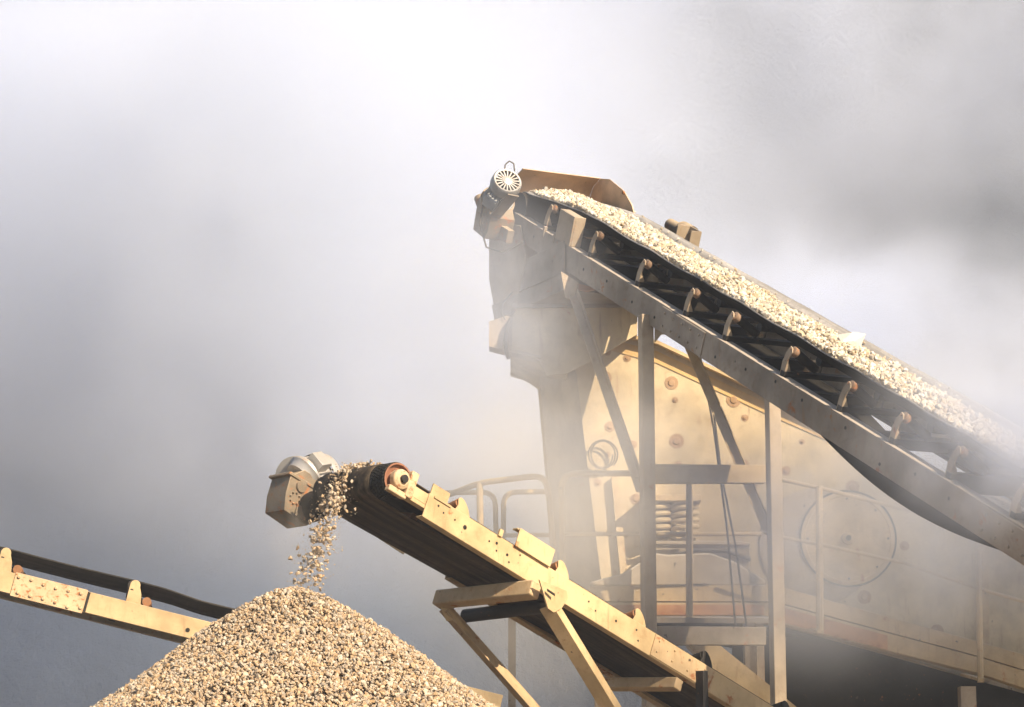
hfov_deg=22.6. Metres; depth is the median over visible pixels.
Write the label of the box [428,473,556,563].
guard rail
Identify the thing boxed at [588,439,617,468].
cable coil
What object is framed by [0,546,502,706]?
belt conveyor
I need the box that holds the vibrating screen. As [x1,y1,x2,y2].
[489,292,1023,706]
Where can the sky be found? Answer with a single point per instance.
(244, 252)
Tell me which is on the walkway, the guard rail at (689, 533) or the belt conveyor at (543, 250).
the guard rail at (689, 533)
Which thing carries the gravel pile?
on the ground
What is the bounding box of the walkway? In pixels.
[508,616,768,706]
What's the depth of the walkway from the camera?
26.42 m
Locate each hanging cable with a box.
[701,358,736,626]
[713,415,747,626]
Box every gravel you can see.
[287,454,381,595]
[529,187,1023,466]
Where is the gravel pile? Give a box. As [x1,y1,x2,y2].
[90,586,497,706]
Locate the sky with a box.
[0,0,1023,706]
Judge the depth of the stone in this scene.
23.52 m
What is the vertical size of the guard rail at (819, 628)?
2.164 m
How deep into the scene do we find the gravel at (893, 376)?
23.80 m
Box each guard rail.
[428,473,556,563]
[559,470,760,617]
[782,478,1023,682]
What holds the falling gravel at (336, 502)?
on the belt conveyor at (524, 582)
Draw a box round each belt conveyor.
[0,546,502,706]
[265,451,788,706]
[473,160,1023,706]
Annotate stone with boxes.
[838,332,865,346]
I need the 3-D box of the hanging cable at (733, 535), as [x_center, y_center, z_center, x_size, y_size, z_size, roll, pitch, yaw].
[2.214,1.664,26.010,0.323,2.227,0.021,0,-11,0]
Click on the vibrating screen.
(896, 635)
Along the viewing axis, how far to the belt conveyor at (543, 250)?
25.37 m
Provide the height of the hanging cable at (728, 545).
2.915 m
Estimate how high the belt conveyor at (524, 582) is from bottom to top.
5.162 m

